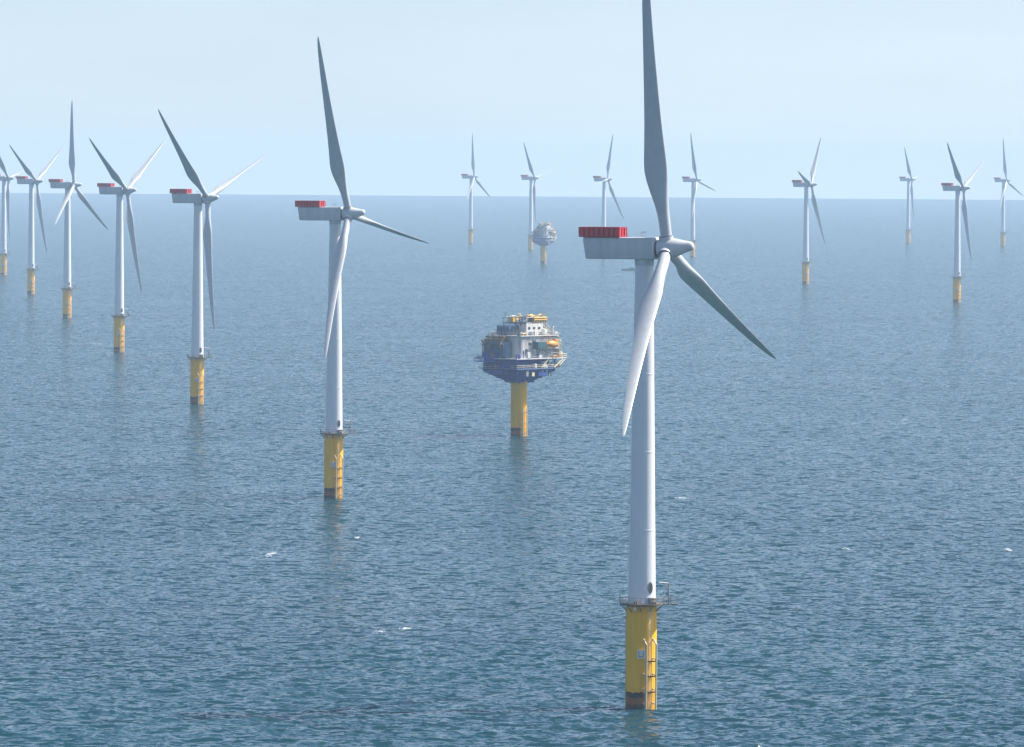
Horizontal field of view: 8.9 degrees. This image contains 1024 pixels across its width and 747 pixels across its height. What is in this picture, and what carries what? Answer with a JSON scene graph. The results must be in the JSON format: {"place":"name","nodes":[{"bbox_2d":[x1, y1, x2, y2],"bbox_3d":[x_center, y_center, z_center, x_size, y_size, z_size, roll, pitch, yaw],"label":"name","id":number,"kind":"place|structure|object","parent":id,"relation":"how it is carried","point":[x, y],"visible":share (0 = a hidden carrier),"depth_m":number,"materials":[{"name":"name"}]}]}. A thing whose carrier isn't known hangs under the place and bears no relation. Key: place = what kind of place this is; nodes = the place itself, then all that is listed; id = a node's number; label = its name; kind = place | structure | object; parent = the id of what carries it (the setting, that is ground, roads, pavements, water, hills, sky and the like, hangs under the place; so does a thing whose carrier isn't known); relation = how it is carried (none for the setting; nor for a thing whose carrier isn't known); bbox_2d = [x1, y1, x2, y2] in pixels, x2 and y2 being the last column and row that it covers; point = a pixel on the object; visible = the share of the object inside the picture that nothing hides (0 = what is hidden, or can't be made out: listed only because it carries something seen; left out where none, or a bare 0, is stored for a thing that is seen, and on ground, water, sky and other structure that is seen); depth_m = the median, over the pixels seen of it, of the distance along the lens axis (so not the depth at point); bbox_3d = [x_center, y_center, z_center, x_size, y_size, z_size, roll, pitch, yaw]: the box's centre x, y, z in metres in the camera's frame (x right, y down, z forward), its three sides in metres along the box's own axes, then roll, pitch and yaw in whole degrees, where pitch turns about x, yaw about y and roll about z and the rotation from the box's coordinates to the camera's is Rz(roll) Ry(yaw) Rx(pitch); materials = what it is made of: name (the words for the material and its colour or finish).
{"place":"outdoors","nodes":[
{"label":"outdoors","id":0,"kind":"place"},
{"bbox_2d":[0,193,1023,746],"bbox_3d":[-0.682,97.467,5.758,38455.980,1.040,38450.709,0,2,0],"label":"sea","id":1,"kind":"structure","parent":0,"point":[838,527],"depth_m":2005.55,"materials":[{"name":"liquid"}]},
{"bbox_2d":[0,157,33,274],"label":"wind turbine","id":2,"kind":"object","parent":1,"relation":"in","point":[5,202],"visible":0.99,"depth_m":5563.93,"materials":[{"name":"yellow paint"}]},
{"bbox_2d":[9,145,64,293],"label":"wind turbine","id":3,"kind":"object","parent":1,"relation":"in","point":[31,269],"visible":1,"depth_m":4785.95,"materials":[{"name":"yellow paint"}]},
{"bbox_2d":[49,102,107,317],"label":"wind turbine","id":4,"kind":"object","parent":1,"relation":"in","point":[67,287],"visible":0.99,"depth_m":4067.79,"materials":[{"name":"yellow paint"}]},
{"bbox_2d":[89,138,164,351],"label":"wind turbine","id":5,"kind":"object","parent":1,"relation":"in","point":[119,316],"visible":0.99,"depth_m":3354.25,"materials":[{"name":"yellow paint"}]},
{"bbox_2d":[158,109,266,403],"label":"wind turbine","id":6,"kind":"object","parent":1,"relation":"in","point":[196,358],"visible":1,"depth_m":2644.41,"materials":[{"name":"yellow paint"}]},
{"bbox_2d":[295,37,429,498],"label":"wind turbine","id":7,"kind":"object","parent":1,"relation":"in","point":[347,213],"visible":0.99,"depth_m":1912.13,"materials":[{"name":"yellow paint"}]},
{"bbox_2d":[461,133,489,243],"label":"wind turbine","id":8,"kind":"object","parent":1,"relation":"in","point":[470,195],"visible":0.97,"depth_m":7944.37,"materials":[{"name":"yellow paint"}]},
{"bbox_2d":[474,312,566,436],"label":"offshore substation","id":9,"kind":"object","parent":1,"relation":"in","point":[519,353],"visible":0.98,"depth_m":2353.55,"materials":[{"name":"yellow paint"}]},
{"bbox_2d":[521,144,548,249],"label":"wind turbine","id":10,"kind":"object","parent":1,"relation":"in","point":[532,193],"visible":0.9,"depth_m":7398.19,"materials":[{"name":"yellow paint"}]},
{"bbox_2d":[530,223,556,263],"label":"offshore substation","id":11,"kind":"object","parent":1,"relation":"in","point":[544,235],"visible":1,"depth_m":6376.41,"materials":[{"name":"metal"}]},
{"bbox_2d":[593,136,623,226],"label":"wind turbine","id":12,"kind":"object","parent":1,"relation":"in","point":[602,180],"visible":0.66,"depth_m":6960.06,"materials":[{"name":"yellow paint"}]},
{"bbox_2d":[621,267,634,270],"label":"workboat","id":13,"kind":"object","parent":1,"relation":"on","point":[632,269],"visible":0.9,"depth_m":6028.34,"materials":[{"name":"metal"}]},
{"bbox_2d":[265,382,1011,631],"bbox_3d":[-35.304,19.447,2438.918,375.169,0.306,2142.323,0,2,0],"label":"sea foam","id":14,"kind":"object","parent":1,"relation":"on","point":[679,497],"visible":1,"depth_m":1658.84,"materials":[{"name":"white"}]},
{"bbox_2d":[579,0,775,709],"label":"wind turbine","id":15,"kind":"object","parent":1,"relation":"in","point":[665,248],"visible":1,"depth_m":1180.76,"materials":[{"name":"yellow paint"}]},
{"bbox_2d":[682,133,714,256],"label":"wind turbine","id":16,"kind":"object","parent":1,"relation":"in","point":[692,180],"visible":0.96,"depth_m":6931.10,"materials":[{"name":"yellow paint"}]},
{"bbox_2d":[792,138,825,283],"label":"wind turbine","id":17,"kind":"object","parent":1,"relation":"in","point":[806,184],"visible":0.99,"depth_m":5406.37,"materials":[{"name":"yellow paint"}]},
{"bbox_2d":[899,147,922,242],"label":"wind turbine","id":18,"kind":"object","parent":1,"relation":"in","point":[909,191],"visible":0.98,"depth_m":8320.01,"materials":[{"name":"yellow paint"}]},
{"bbox_2d":[941,143,983,302],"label":"wind turbine","id":19,"kind":"object","parent":1,"relation":"in","point":[957,277],"visible":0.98,"depth_m":4711.60,"materials":[{"name":"yellow paint"}]},
{"bbox_2d":[994,139,1022,245],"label":"wind turbine","id":20,"kind":"object","parent":1,"relation":"in","point":[1002,200],"visible":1,"depth_m":8046.05,"materials":[{"name":"yellow paint"}]},
{"bbox_2d":[0,0,1023,199],"label":"sky","id":21,"kind":"structure","parent":0,"point":[756,86],"materials":[{"name":"blue"}]}
]}

